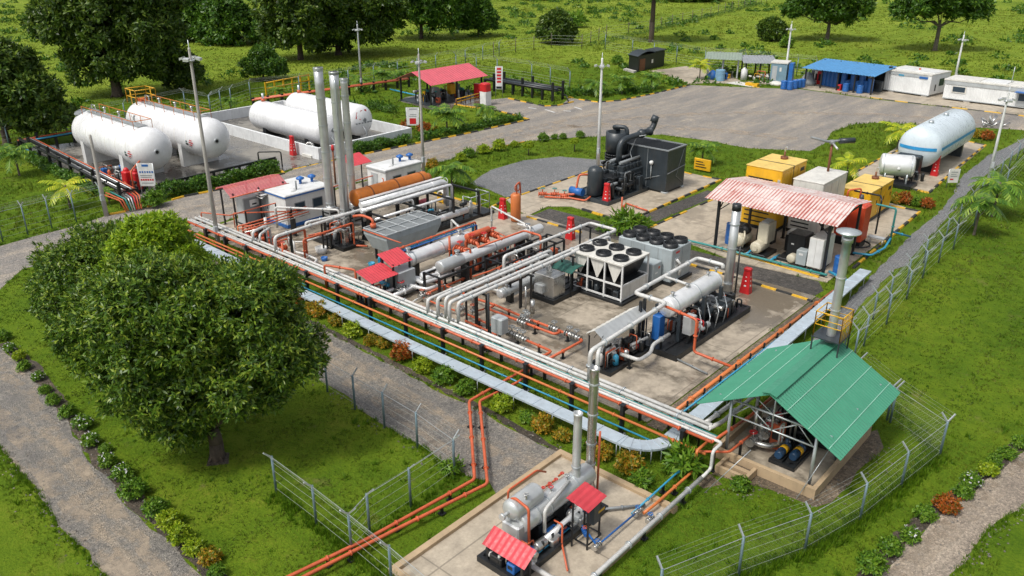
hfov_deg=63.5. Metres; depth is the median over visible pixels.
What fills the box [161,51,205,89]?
tree
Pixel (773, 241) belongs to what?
pipe
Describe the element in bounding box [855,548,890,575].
shrub
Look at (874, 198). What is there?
door
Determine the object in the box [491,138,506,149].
shrub
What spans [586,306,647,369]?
skid roof
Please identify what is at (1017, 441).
shrub
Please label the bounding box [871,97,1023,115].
kerb
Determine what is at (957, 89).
window
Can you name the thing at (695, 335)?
pipe line
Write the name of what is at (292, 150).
extinguisher stand
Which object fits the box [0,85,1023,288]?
road
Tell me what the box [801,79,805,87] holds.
barrel
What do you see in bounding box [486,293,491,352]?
bollard pole
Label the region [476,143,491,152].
shrub
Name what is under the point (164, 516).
shrub
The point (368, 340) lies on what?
shrub
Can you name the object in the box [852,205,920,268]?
kerb
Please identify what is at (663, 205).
kerb
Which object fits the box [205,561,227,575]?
shrub
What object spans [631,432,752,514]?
pipe line
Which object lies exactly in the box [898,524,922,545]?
shrub
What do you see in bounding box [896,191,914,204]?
shrub
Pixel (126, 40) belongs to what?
tree
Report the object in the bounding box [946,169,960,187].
sign board
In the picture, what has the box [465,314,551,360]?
pipe line
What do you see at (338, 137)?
exhaust stack
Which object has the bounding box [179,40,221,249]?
light mast
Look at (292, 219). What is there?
pipe line
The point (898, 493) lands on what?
fence weeds
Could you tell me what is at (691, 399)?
pipe rack
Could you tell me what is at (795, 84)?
barrel
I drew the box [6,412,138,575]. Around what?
wheel track
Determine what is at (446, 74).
pump station
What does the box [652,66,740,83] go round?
yard slab
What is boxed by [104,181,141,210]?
pipe line
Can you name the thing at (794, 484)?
plinth wall
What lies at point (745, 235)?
compressor
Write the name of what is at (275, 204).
pipe line
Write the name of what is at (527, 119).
kerb
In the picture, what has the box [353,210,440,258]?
air cooler
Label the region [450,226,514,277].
valve manifold
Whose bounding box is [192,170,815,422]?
plant pad
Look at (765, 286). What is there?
kerb
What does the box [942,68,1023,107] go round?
site office
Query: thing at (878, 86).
bin unit
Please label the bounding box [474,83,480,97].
fire box
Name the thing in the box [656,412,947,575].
wire fence
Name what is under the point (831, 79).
barrel
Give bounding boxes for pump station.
[396,63,487,105]
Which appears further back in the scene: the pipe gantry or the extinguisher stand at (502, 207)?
the pipe gantry
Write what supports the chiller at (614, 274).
on the plant pad at (666, 381)
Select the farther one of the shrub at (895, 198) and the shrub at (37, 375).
the shrub at (895, 198)
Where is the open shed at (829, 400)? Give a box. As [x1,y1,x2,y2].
[697,339,899,484]
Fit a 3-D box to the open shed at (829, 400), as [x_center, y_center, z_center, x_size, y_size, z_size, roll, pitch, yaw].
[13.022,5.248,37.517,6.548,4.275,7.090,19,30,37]
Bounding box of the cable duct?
[195,239,870,464]
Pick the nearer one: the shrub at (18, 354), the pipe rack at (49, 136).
the shrub at (18, 354)
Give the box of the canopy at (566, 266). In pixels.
[552,260,586,296]
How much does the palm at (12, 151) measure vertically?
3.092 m
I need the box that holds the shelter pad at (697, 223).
[652,200,917,282]
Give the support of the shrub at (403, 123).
on the ground at (14, 538)
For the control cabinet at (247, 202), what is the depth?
66.72 m
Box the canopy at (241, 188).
[215,174,288,227]
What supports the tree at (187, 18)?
on the ground at (14, 538)
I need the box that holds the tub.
[315,245,326,254]
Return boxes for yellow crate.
[745,82,759,86]
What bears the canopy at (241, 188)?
on the plant pad at (666, 381)
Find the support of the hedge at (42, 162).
on the ground at (14, 538)
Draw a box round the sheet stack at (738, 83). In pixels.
[728,81,760,86]
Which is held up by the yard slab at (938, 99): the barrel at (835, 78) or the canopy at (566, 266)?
the barrel at (835, 78)
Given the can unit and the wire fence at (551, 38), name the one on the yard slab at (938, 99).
the can unit
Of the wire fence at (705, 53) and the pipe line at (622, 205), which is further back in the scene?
the wire fence at (705, 53)
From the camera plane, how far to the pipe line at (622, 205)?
70.42 m
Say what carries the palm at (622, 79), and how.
on the ground at (14, 538)
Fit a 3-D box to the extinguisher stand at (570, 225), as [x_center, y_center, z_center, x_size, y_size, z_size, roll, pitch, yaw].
[4.502,-4.625,63.606,0.680,1.770,0.480,19,30,37]
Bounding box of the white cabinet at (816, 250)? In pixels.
[806,231,835,271]
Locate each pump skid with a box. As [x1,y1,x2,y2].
[354,278,392,307]
[586,325,649,376]
[745,406,813,471]
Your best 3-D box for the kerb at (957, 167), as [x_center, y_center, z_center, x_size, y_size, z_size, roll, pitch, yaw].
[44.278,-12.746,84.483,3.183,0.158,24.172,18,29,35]
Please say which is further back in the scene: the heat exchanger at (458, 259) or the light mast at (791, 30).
the light mast at (791, 30)
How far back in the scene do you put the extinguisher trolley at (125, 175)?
74.87 m
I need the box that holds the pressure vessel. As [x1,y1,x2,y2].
[349,171,431,227]
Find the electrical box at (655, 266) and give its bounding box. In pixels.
[639,257,662,288]
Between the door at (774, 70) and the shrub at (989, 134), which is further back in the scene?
the door at (774, 70)
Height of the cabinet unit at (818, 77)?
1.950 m
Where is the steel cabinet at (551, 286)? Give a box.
[493,260,582,304]
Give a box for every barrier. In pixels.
[257,151,282,166]
[456,92,479,104]
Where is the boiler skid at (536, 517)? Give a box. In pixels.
[477,463,607,575]
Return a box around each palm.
[0,143,34,175]
[38,176,93,208]
[95,186,114,202]
[220,97,237,108]
[271,86,289,98]
[349,74,372,90]
[369,68,395,86]
[391,69,408,78]
[427,161,477,187]
[428,103,467,129]
[473,103,497,122]
[583,79,607,96]
[608,74,636,93]
[640,71,665,88]
[687,140,720,163]
[688,59,711,77]
[830,152,868,182]
[878,121,916,148]
[950,192,1012,235]
[968,170,1023,216]
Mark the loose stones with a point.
(452, 457)
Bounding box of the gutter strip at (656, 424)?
[646,297,819,430]
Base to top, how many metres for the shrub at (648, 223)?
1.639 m
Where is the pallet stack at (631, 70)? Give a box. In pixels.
[623,68,636,72]
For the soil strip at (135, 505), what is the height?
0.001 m
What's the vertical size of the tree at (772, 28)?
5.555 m
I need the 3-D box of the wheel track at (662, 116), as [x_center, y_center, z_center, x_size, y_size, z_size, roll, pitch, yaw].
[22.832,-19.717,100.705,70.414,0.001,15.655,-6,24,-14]
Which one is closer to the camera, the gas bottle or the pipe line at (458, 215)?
the pipe line at (458, 215)
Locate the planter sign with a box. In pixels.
[694,158,711,171]
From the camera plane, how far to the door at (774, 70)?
129.14 m
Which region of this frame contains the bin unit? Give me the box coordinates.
[873,80,883,91]
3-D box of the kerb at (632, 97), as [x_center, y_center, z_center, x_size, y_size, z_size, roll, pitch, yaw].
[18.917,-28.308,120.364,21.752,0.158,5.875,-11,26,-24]
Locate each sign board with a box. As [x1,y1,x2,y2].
[136,163,155,193]
[406,107,418,124]
[495,66,502,97]
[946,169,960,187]
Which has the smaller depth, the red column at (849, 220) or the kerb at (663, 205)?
the red column at (849, 220)
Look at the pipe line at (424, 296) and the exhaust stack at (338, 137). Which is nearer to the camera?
the pipe line at (424, 296)
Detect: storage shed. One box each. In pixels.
[705,52,741,78]
[741,55,774,80]
[802,58,896,94]
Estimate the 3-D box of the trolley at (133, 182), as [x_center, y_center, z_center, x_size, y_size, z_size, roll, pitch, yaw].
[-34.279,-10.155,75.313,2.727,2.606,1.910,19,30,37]
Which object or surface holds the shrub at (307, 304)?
on the ground at (14, 538)
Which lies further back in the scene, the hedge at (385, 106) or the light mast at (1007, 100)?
the hedge at (385, 106)
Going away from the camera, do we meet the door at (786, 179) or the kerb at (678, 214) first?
the door at (786, 179)
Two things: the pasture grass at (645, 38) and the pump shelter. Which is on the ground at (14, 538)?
the pasture grass at (645, 38)
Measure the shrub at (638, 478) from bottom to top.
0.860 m
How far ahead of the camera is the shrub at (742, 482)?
35.10 m
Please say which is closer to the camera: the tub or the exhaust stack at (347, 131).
the tub
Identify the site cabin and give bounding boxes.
[254,174,325,228]
[366,153,421,185]
[770,59,791,81]
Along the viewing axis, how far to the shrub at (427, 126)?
97.27 m
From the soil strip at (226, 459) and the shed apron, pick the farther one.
the shed apron
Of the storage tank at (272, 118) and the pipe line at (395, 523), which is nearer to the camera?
the pipe line at (395, 523)
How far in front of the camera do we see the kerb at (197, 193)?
74.66 m
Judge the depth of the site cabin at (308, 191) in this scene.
66.80 m
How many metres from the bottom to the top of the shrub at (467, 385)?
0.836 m
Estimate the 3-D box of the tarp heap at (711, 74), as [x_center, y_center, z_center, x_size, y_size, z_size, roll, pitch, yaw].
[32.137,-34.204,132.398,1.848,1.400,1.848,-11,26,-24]
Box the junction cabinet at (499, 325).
[490,314,507,344]
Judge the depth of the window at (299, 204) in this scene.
66.26 m
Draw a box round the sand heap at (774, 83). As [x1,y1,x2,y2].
[769,81,780,85]
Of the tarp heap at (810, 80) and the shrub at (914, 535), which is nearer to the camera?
the shrub at (914, 535)
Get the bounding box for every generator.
[740,147,807,230]
[786,136,855,234]
[844,167,894,221]
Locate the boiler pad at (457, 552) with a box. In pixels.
[402,457,663,575]
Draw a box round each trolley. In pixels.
[121,167,143,192]
[130,160,147,194]
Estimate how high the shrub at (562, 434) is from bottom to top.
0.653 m
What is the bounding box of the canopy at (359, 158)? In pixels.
[345,152,371,177]
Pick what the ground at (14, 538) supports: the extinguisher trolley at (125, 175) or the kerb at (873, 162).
the kerb at (873, 162)
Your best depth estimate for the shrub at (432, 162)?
82.32 m
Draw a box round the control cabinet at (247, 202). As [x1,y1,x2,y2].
[235,192,263,224]
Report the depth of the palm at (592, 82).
117.22 m
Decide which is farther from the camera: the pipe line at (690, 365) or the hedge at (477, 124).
the hedge at (477, 124)
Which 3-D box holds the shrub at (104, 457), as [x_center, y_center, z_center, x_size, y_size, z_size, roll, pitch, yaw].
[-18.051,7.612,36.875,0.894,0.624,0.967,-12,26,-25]
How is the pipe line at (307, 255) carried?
on the plant pad at (666, 381)
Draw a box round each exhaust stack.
[313,67,338,225]
[328,71,354,232]
[339,78,360,223]
[571,410,582,477]
[585,365,600,488]
[723,203,741,292]
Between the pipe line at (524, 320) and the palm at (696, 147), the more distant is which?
the palm at (696, 147)
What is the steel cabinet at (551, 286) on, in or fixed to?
on the plant pad at (666, 381)
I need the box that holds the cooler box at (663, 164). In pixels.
[626,137,687,193]
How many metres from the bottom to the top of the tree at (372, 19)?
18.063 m
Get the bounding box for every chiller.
[570,238,652,306]
[619,225,691,286]
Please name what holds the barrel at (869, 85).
on the yard slab at (938, 99)
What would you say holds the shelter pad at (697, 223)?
on the ground at (14, 538)
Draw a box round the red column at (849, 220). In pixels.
[834,188,871,248]
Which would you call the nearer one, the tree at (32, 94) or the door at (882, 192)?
the door at (882, 192)
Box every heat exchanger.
[378,221,477,280]
[423,223,543,301]
[496,269,539,302]
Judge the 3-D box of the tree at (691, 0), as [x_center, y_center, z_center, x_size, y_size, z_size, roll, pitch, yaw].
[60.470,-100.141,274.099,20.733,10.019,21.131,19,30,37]
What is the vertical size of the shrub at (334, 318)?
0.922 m
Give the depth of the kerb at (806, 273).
58.31 m
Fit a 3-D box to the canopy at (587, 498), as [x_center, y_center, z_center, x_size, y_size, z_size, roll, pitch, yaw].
[2.860,8.828,31.857,0.898,2.350,1.574,17,29,35]
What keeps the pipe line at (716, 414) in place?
on the ground at (14, 538)
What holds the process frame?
on the plant pad at (666, 381)
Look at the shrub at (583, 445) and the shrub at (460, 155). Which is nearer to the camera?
the shrub at (583, 445)
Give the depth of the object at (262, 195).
67.02 m
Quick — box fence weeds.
[0,121,1023,575]
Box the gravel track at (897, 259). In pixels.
[813,138,1023,339]
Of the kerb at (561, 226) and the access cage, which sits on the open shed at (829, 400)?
the access cage
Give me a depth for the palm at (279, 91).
115.30 m
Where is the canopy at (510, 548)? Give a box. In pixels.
[482,526,535,575]
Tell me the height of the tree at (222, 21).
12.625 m
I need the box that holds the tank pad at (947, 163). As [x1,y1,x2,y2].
[851,142,983,190]
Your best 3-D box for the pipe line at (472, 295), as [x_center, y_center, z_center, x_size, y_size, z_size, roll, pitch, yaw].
[1.084,-0.777,53.424,3.840,2.812,16.660,19,30,37]
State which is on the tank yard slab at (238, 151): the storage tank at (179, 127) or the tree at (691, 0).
the storage tank at (179, 127)
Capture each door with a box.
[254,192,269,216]
[371,172,377,184]
[639,58,652,70]
[771,66,777,79]
[777,171,790,226]
[787,167,797,220]
[797,164,804,175]
[818,183,831,230]
[825,179,838,226]
[837,176,845,194]
[870,191,878,216]
[875,187,885,212]
[882,183,891,208]
[1015,93,1023,105]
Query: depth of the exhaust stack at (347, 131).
64.04 m
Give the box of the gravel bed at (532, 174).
[470,156,605,196]
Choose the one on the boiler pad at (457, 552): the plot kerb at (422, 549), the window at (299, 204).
the plot kerb at (422, 549)
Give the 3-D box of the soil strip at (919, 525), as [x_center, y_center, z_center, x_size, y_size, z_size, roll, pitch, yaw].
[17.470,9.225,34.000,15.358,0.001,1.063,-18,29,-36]
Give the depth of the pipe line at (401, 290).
54.05 m
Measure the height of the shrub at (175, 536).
0.795 m
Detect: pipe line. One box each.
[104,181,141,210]
[201,175,383,236]
[233,206,309,241]
[242,225,287,249]
[251,206,339,256]
[273,199,413,263]
[286,237,331,275]
[286,362,542,575]
[294,222,367,257]
[323,264,356,295]
[359,176,493,241]
[385,266,460,295]
[390,89,417,94]
[412,277,483,314]
[426,222,616,328]
[435,281,582,359]
[436,249,552,327]
[448,230,541,279]
[450,206,530,253]
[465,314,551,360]
[507,470,546,498]
[531,476,702,575]
[586,257,724,379]
[605,504,645,509]
[620,333,670,369]
[621,197,647,210]
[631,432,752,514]
[665,305,731,366]
[677,358,707,374]
[688,239,827,275]
[704,397,759,442]
[828,190,910,280]
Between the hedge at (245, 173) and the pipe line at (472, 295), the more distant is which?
the hedge at (245, 173)
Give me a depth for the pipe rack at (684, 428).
44.70 m
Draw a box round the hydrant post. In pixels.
[331,145,336,183]
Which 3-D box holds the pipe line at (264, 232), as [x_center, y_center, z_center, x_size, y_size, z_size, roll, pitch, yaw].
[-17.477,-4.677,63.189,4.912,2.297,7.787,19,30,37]
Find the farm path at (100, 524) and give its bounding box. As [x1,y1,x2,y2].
[0,348,200,575]
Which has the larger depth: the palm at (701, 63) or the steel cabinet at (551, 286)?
the palm at (701, 63)
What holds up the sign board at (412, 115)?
on the ground at (14, 538)
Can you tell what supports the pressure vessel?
on the plant pad at (666, 381)
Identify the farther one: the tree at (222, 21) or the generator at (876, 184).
the tree at (222, 21)
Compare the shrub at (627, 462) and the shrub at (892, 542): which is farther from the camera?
the shrub at (627, 462)
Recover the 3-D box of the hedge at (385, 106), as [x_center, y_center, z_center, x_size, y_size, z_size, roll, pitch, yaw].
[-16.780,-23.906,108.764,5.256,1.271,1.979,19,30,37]
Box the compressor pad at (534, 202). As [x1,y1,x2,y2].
[506,166,717,215]
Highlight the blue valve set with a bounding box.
[581,505,654,550]
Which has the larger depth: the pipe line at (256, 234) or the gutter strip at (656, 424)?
the pipe line at (256, 234)
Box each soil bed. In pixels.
[693,474,721,487]
[712,430,883,506]
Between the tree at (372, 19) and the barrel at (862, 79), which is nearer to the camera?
the barrel at (862, 79)
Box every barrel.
[715,69,725,80]
[725,222,729,243]
[780,80,786,88]
[786,81,793,89]
[792,80,798,88]
[796,79,801,87]
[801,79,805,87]
[821,71,826,85]
[825,71,830,85]
[829,71,834,86]
[832,72,840,87]
[832,255,839,273]
[840,73,847,87]
[842,83,849,91]
[849,74,857,90]
[856,84,863,93]
[859,75,865,84]
[863,80,867,91]
[866,78,874,92]
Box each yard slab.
[25,116,382,204]
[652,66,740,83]
[748,79,1023,114]
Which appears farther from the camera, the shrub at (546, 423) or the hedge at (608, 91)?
the hedge at (608, 91)
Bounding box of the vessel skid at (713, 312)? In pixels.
[637,267,750,361]
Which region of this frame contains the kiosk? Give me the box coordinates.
[356,247,415,307]
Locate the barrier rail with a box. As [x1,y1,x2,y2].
[157,157,276,193]
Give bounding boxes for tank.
[72,104,171,173]
[125,85,229,166]
[249,93,334,146]
[285,85,371,138]
[879,153,917,189]
[893,109,975,181]
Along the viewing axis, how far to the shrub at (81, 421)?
39.44 m
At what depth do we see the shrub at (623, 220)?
64.46 m
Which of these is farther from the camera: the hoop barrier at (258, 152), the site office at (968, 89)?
the site office at (968, 89)
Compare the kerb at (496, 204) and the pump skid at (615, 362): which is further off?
the kerb at (496, 204)
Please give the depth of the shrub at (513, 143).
90.78 m
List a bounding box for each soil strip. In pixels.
[0,342,226,575]
[207,453,228,465]
[305,316,558,450]
[856,443,1023,575]
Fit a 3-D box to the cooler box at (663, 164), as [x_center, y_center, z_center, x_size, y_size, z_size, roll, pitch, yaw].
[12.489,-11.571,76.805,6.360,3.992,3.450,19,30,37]
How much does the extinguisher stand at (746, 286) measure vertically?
1.770 m
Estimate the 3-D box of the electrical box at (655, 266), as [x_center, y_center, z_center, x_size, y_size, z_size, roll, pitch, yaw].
[9.247,-1.031,55.406,1.300,1.700,1.288,19,30,37]
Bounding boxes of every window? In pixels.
[294,200,305,211]
[312,196,322,207]
[939,78,944,85]
[951,85,966,93]
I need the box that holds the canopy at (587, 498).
[566,482,606,549]
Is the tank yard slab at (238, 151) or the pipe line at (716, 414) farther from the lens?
the tank yard slab at (238, 151)
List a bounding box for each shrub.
[0,328,12,340]
[2,342,17,352]
[11,349,27,360]
[15,359,32,371]
[30,369,46,381]
[37,384,53,394]
[45,392,62,405]
[57,401,77,420]
[70,412,93,430]
[79,431,100,448]
[97,442,112,454]
[97,451,118,468]
[107,461,134,482]
[114,475,150,500]
[139,187,166,206]
[140,496,171,520]
[153,507,185,532]
[166,520,195,546]
[181,536,207,558]
[196,545,223,568]
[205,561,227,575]
[304,301,311,313]
[307,298,328,316]
[327,311,345,326]
[340,320,367,338]
[363,333,377,345]
[374,335,390,348]
[389,339,414,360]
[399,119,410,126]
[410,355,434,373]
[415,121,432,130]
[425,157,438,168]
[430,363,458,384]
[436,453,466,478]
[452,377,475,395]
[454,151,467,160]
[462,146,475,156]
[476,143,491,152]
[490,393,514,413]
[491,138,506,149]
[510,140,518,146]
[519,408,536,424]
[530,411,554,434]
[537,130,549,140]
[552,426,571,442]
[558,133,566,138]
[566,8,590,25]
[571,438,586,450]
[575,130,585,136]
[594,220,611,231]
[596,441,613,461]
[605,204,646,234]
[610,55,623,62]
[613,448,647,475]
[628,464,655,490]
[629,213,653,228]
[658,433,709,479]
[728,474,752,492]
[779,34,795,46]
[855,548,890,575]
[876,533,905,556]
[890,192,905,203]
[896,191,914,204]
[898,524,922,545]
[909,196,922,206]
[911,502,939,523]
[920,196,936,207]
[930,490,963,515]
[950,481,975,500]
[958,469,984,487]
[973,128,983,137]
[975,460,1000,476]
[980,129,995,139]
[984,452,1003,469]
[995,445,1019,460]
[1008,434,1023,448]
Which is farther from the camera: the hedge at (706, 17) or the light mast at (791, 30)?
the hedge at (706, 17)
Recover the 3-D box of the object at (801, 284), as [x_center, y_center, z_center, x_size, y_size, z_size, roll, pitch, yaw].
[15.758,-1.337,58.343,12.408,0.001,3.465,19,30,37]
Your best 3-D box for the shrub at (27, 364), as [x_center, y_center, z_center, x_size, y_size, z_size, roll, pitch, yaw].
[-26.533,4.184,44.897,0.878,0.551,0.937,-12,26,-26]
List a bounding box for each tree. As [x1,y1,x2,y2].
[0,32,84,146]
[18,0,193,97]
[22,216,215,344]
[41,245,332,462]
[95,208,212,274]
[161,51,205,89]
[179,0,202,40]
[189,0,261,45]
[249,0,350,59]
[314,0,411,55]
[390,0,477,38]
[457,0,500,36]
[522,140,534,154]
[569,137,579,151]
[648,0,655,41]
[667,0,719,1]
[755,15,788,40]
[778,0,877,39]
[887,0,997,50]
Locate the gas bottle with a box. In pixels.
[740,67,747,79]
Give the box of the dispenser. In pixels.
[480,82,490,105]
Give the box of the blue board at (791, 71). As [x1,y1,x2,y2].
[787,62,795,80]
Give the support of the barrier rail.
on the ground at (14, 538)
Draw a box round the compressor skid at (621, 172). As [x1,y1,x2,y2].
[538,115,658,205]
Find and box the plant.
[981,115,1009,126]
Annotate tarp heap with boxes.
[707,70,715,79]
[801,72,815,85]
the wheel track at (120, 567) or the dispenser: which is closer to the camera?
the wheel track at (120, 567)
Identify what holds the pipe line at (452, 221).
attached to the heat exchanger at (458, 259)
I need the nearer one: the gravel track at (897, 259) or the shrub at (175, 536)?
the shrub at (175, 536)
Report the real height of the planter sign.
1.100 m
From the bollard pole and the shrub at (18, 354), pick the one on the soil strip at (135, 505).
the shrub at (18, 354)
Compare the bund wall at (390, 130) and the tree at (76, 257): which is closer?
the tree at (76, 257)
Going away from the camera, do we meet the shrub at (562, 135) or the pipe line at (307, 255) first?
the pipe line at (307, 255)
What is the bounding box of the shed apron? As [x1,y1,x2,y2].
[401,96,489,110]
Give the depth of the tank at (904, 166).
76.17 m
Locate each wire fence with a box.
[0,86,222,145]
[0,182,102,241]
[208,39,501,108]
[263,452,423,575]
[320,347,459,474]
[347,435,459,544]
[454,52,570,86]
[493,0,766,56]
[605,33,817,75]
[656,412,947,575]
[843,139,1023,344]
[852,155,1023,353]
[861,352,955,452]
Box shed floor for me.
[728,402,837,485]
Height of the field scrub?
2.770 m
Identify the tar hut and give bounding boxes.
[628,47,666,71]
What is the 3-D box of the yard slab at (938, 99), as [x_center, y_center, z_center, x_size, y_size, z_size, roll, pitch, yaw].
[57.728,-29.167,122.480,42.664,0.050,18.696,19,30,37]
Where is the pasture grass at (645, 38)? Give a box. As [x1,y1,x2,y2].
[0,0,1023,101]
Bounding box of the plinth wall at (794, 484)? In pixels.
[712,399,871,499]
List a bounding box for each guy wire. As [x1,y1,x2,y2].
[704,450,750,492]
[796,450,828,498]
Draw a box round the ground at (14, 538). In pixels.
[0,0,1023,575]
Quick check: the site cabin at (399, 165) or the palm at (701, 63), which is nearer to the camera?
the site cabin at (399, 165)
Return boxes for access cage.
[810,302,854,357]
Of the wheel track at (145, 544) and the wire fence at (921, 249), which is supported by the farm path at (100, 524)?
the wheel track at (145, 544)
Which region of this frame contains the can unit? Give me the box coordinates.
[837,84,842,90]
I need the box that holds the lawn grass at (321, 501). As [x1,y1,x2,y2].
[3,165,1023,575]
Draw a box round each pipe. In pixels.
[756,229,776,244]
[784,228,796,250]
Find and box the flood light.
[257,190,262,221]
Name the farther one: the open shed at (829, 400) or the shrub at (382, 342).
the shrub at (382, 342)
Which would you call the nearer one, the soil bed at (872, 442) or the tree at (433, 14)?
the soil bed at (872, 442)
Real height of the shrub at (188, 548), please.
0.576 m
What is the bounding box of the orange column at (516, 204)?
[511,182,520,221]
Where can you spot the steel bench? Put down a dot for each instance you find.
(870, 236)
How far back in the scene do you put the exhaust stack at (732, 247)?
52.49 m
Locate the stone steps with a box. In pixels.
[715,456,756,480]
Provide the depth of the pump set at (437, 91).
115.52 m
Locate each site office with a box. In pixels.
[883,65,951,96]
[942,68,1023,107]
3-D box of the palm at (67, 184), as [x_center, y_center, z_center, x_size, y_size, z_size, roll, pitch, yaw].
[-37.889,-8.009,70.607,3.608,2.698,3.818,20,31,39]
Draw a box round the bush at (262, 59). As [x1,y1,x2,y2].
[237,42,289,79]
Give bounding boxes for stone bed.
[533,209,622,239]
[644,190,711,221]
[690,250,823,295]
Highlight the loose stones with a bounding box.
[0,217,1023,575]
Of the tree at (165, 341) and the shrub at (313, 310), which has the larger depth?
the shrub at (313, 310)
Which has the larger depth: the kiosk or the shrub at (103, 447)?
the kiosk
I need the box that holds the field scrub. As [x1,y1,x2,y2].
[0,0,1023,130]
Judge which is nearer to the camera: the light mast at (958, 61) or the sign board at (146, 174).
the sign board at (146, 174)
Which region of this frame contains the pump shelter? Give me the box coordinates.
[705,176,871,276]
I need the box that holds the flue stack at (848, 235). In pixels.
[825,227,861,342]
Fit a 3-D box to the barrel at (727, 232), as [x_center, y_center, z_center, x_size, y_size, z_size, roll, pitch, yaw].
[16.608,-4.147,62.693,0.832,1.600,0.832,19,30,37]
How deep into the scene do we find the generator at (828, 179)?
64.47 m
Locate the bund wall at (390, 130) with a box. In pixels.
[202,100,411,159]
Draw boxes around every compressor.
[737,223,752,252]
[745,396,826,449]
[749,218,776,257]
[776,228,813,262]
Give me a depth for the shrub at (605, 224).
65.25 m
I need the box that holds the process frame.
[484,233,564,284]
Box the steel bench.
[868,234,885,246]
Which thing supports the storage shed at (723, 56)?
on the yard slab at (688, 74)
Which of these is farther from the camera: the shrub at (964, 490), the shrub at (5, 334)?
the shrub at (5, 334)
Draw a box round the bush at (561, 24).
[534,7,580,43]
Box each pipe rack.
[16,128,75,146]
[18,137,136,206]
[182,216,721,478]
[251,77,409,104]
[484,72,563,101]
[667,290,833,430]
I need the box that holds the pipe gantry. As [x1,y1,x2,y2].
[264,74,310,95]
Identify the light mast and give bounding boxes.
[89,134,108,216]
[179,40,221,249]
[352,24,362,82]
[410,48,426,171]
[594,53,609,165]
[786,24,795,59]
[955,32,968,74]
[986,86,1016,179]
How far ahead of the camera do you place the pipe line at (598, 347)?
45.34 m
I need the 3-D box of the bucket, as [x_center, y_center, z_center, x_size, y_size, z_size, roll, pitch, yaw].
[-13.539,-2.097,59.654,0.500,0.275,0.500,19,30,37]
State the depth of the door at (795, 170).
64.96 m
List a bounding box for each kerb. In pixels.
[109,210,125,214]
[147,169,284,206]
[365,110,529,153]
[388,449,677,575]
[434,192,481,204]
[490,164,605,207]
[508,98,573,106]
[526,216,581,232]
[569,84,689,102]
[581,175,721,217]
[648,199,712,228]
[690,263,812,301]
[720,249,819,277]
[852,150,897,174]
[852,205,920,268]
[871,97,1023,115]
[911,141,986,193]
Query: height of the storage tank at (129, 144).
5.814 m
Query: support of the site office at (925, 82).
on the yard slab at (938, 99)
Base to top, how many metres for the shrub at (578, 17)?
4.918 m
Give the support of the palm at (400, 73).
on the ground at (14, 538)
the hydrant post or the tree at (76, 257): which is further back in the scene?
the hydrant post
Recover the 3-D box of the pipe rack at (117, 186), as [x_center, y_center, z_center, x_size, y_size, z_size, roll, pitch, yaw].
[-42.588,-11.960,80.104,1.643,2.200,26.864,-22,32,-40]
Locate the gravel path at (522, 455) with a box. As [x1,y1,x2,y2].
[209,256,555,492]
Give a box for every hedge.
[25,149,103,195]
[155,159,279,197]
[352,133,412,152]
[367,100,399,113]
[415,112,523,140]
[570,84,649,96]
[585,2,762,46]
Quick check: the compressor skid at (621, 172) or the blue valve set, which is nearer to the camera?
the blue valve set
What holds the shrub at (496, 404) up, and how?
on the ground at (14, 538)
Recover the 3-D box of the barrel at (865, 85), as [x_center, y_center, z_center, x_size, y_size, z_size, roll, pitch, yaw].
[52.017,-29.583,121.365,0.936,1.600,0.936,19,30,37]
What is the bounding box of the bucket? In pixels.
[321,256,327,261]
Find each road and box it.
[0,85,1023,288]
[882,452,1023,575]
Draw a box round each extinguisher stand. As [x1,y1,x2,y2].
[289,135,296,155]
[498,197,507,219]
[565,216,575,239]
[602,182,610,201]
[739,267,752,294]
[930,156,940,176]
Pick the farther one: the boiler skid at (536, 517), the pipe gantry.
the pipe gantry
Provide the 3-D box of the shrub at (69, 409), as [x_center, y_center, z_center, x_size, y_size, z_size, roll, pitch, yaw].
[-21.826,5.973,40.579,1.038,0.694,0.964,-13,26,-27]
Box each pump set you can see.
[85,163,122,187]
[413,82,469,103]
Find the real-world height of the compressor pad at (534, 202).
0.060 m
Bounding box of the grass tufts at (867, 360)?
[1,216,1023,561]
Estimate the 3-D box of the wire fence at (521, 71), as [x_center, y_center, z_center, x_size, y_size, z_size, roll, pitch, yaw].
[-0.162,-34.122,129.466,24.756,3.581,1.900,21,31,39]
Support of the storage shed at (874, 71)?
on the yard slab at (938, 99)
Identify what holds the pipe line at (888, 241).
on the shelter pad at (697, 223)
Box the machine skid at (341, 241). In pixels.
[309,217,364,251]
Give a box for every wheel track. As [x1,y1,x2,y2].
[2,375,170,575]
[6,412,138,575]
[199,107,637,205]
[323,368,426,432]
[328,342,510,465]
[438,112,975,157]
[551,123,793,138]
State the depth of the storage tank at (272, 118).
91.20 m
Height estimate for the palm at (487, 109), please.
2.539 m
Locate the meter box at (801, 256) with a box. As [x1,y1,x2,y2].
[795,247,808,267]
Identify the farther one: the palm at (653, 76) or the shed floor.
the palm at (653, 76)
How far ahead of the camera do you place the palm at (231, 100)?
108.09 m
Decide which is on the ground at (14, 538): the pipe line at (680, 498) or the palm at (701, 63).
the pipe line at (680, 498)
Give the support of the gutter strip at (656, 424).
on the ground at (14, 538)

